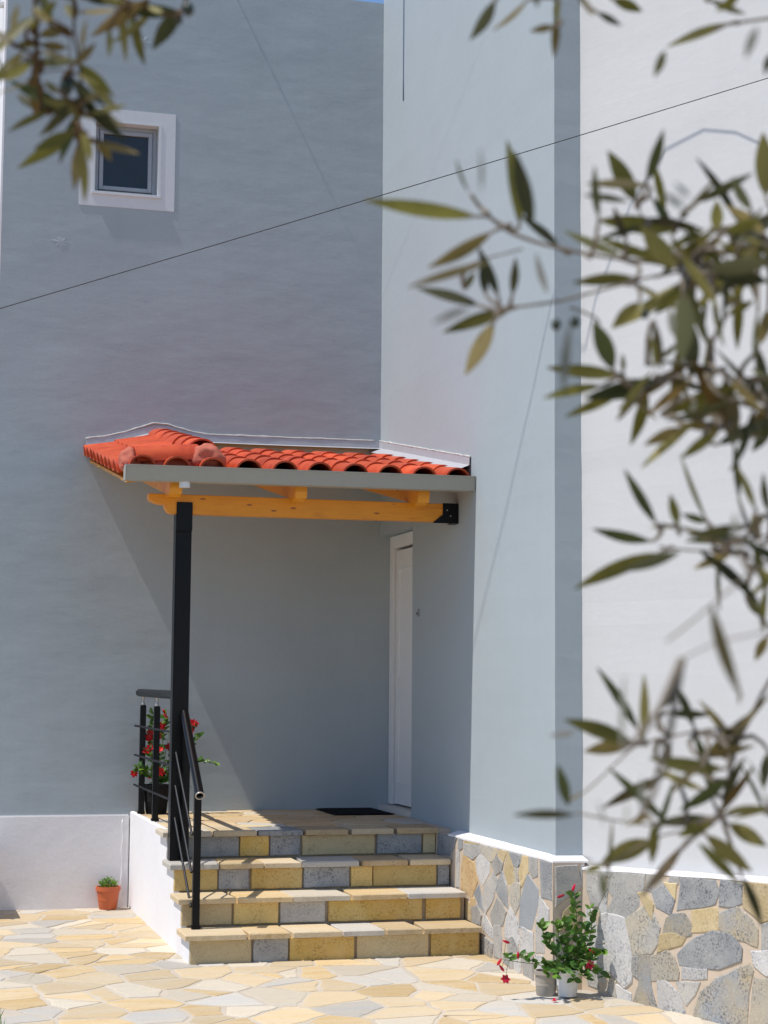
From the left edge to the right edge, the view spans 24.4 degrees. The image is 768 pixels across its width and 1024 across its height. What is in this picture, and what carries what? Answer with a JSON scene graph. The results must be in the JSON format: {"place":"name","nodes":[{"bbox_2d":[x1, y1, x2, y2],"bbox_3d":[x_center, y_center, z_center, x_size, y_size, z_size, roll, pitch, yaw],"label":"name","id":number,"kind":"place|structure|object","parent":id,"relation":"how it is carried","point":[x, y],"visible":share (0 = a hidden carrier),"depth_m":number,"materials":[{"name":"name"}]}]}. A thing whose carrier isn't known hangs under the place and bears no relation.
{"place":"outdoors","nodes":[
{"label":"outdoors","id":0,"kind":"place"},
{"bbox_2d":[0,0,383,3],"label":"sky","id":1,"kind":"structure","parent":0,"point":[375,1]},
{"bbox_2d":[0,907,718,1023],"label":"patio","id":2,"kind":"structure","parent":0,"point":[127,965],"depth_m":10.07,"materials":[{"name":"beige stone"}]},
{"bbox_2d":[0,0,193,202],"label":"olive tree","id":3,"kind":"object","parent":2,"relation":"on","point":[40,102],"visible":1,"depth_m":1.39,"materials":[{"name":"green plant"}]},
{"bbox_2d":[96,885,120,909],"bbox_3d":[-2.072,2.895,13.335,0.188,0.168,0.187,2,-6,-15],"label":"plant pot","id":4,"kind":"object","parent":2,"relation":"on","point":[107,897],"visible":1,"depth_m":13.27,"materials":[{"name":"ceramic"}]},
{"bbox_2d":[98,876,117,886],"bbox_3d":[-2.071,2.786,13.342,0.146,0.100,0.151,2,-6,-15],"label":"herb plant","id":5,"kind":"object","parent":4,"relation":"in","point":[106,881],"visible":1,"depth_m":13.34,"materials":[{"name":"green plant"}]},
{"bbox_2d":[128,809,481,964],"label":"entrance steps","id":6,"kind":"structure","parent":2,"relation":"on","point":[294,885],"depth_m":11.54,"materials":[{"name":"beige stone"}]},
{"bbox_2d":[133,689,170,820],"bbox_3d":[-1.626,1.728,12.633,0.065,0.929,1.848,2,-6,-15],"label":"landing railing","id":7,"kind":"object","parent":6,"relation":"on","point":[155,694],"visible":1,"depth_m":12.65,"materials":[{"name":"black metal"}]},
{"bbox_2d":[144,784,168,813],"bbox_3d":[-1.712,2.156,13.354,0.208,0.215,0.207,2,-6,-15],"label":"plant pot","id":8,"kind":"object","parent":6,"relation":"on","point":[163,802],"visible":0.62,"depth_m":13.29,"materials":[{"name":"black ceramic"}]},
{"bbox_2d":[130,708,219,787],"bbox_3d":[-1.586,1.776,13.397,0.678,0.606,0.182,3,-6,-21],"label":"flowering plant","id":9,"kind":"object","parent":8,"relation":"in","point":[148,751],"visible":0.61,"depth_m":13.35,"materials":[{"name":"green plant"}]},
{"bbox_2d":[174,710,204,928],"bbox_3d":[-1.238,1.937,11.304,0.098,1.340,0.690,2,-6,-15],"label":"stair handrail","id":10,"kind":"object","parent":6,"relation":"on","point":[189,759],"visible":1,"depth_m":11.23,"materials":[{"name":"black metal"}]},
{"bbox_2d":[316,808,393,815],"bbox_3d":[-0.228,2.299,13.639,0.460,0.012,0.640,2,-6,-15],"label":"doormat","id":11,"kind":"object","parent":6,"relation":"on","point":[352,811],"visible":1,"depth_m":13.54,"materials":[{"name":"black rubber"}]},
{"bbox_2d":[534,968,555,995],"bbox_3d":[0.913,2.652,10.014,0.136,0.135,0.135,2,-6,-15],"label":"flower pot","id":12,"kind":"object","parent":2,"relation":"on","point":[545,986],"visible":0.73,"depth_m":9.96,"materials":[{"name":"grey ceramic"}]},
{"bbox_2d":[364,0,767,926],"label":"olive tree","id":13,"kind":"object","parent":2,"relation":"on","point":[712,276],"visible":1,"depth_m":1.29,"materials":[{"name":"green plant"}]},
{"bbox_2d":[556,970,579,996],"bbox_3d":[1.030,2.643,9.985,0.156,0.150,0.155,2,-6,-15],"label":"flower pot","id":14,"kind":"object","parent":2,"relation":"on","point":[565,988],"visible":0.74,"depth_m":9.93,"materials":[{"name":"white ceramic"}]},
{"bbox_2d":[497,884,610,983],"bbox_3d":[0.965,2.360,9.925,0.659,0.536,0.199,3,-6,-24],"label":"flowering plant","id":15,"kind":"object","parent":14,"relation":"in","point":[579,950],"visible":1,"depth_m":9.98,"materials":[{"name":"green plant"}]},
{"bbox_2d":[0,78,767,308],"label":"overhead cable","id":16,"kind":"object","parent":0,"point":[374,197],"visible":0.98,"depth_m":8.17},
{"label":"ground","id":17,"kind":"structure","parent":0,"visible":0},
{"bbox_2d":[0,0,587,990],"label":"grey house","id":18,"kind":"structure","parent":17,"relation":"on","point":[424,672],"depth_m":13.75,"materials":[{"name":"paint"}]},
{"bbox_2d":[79,107,175,211],"bbox_3d":[-2.039,-2.780,14.080,0.750,0.790,0.160,2,-6,-15],"label":"window","id":19,"kind":"structure","parent":18,"relation":"in","point":[145,180],"depth_m":14.09,"materials":[{"name":"grey metal"}]},
{"bbox_2d":[83,422,475,860],"bbox_3d":[-0.851,0.795,12.743,2.433,3.183,2.484,2,-6,-15],"label":"porch canopy","id":20,"kind":"object","parent":18,"relation":"attached to","point":[170,462],"visible":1,"depth_m":11.88,"materials":[{"name":"ceramic"}]},
{"bbox_2d":[378,531,412,817],"bbox_3d":[0.180,1.235,13.761,0.200,2.200,0.940,2,-6,-15],"label":"door","id":21,"kind":"structure","parent":18,"relation":"in","point":[401,546],"depth_m":13.93,"materials":[{"name":"white paint"}]},
{"bbox_2d":[580,0,767,1023],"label":"white building","id":22,"kind":"structure","parent":17,"relation":"on","point":[687,934],"depth_m":9.99,"materials":[{"name":"paint"}]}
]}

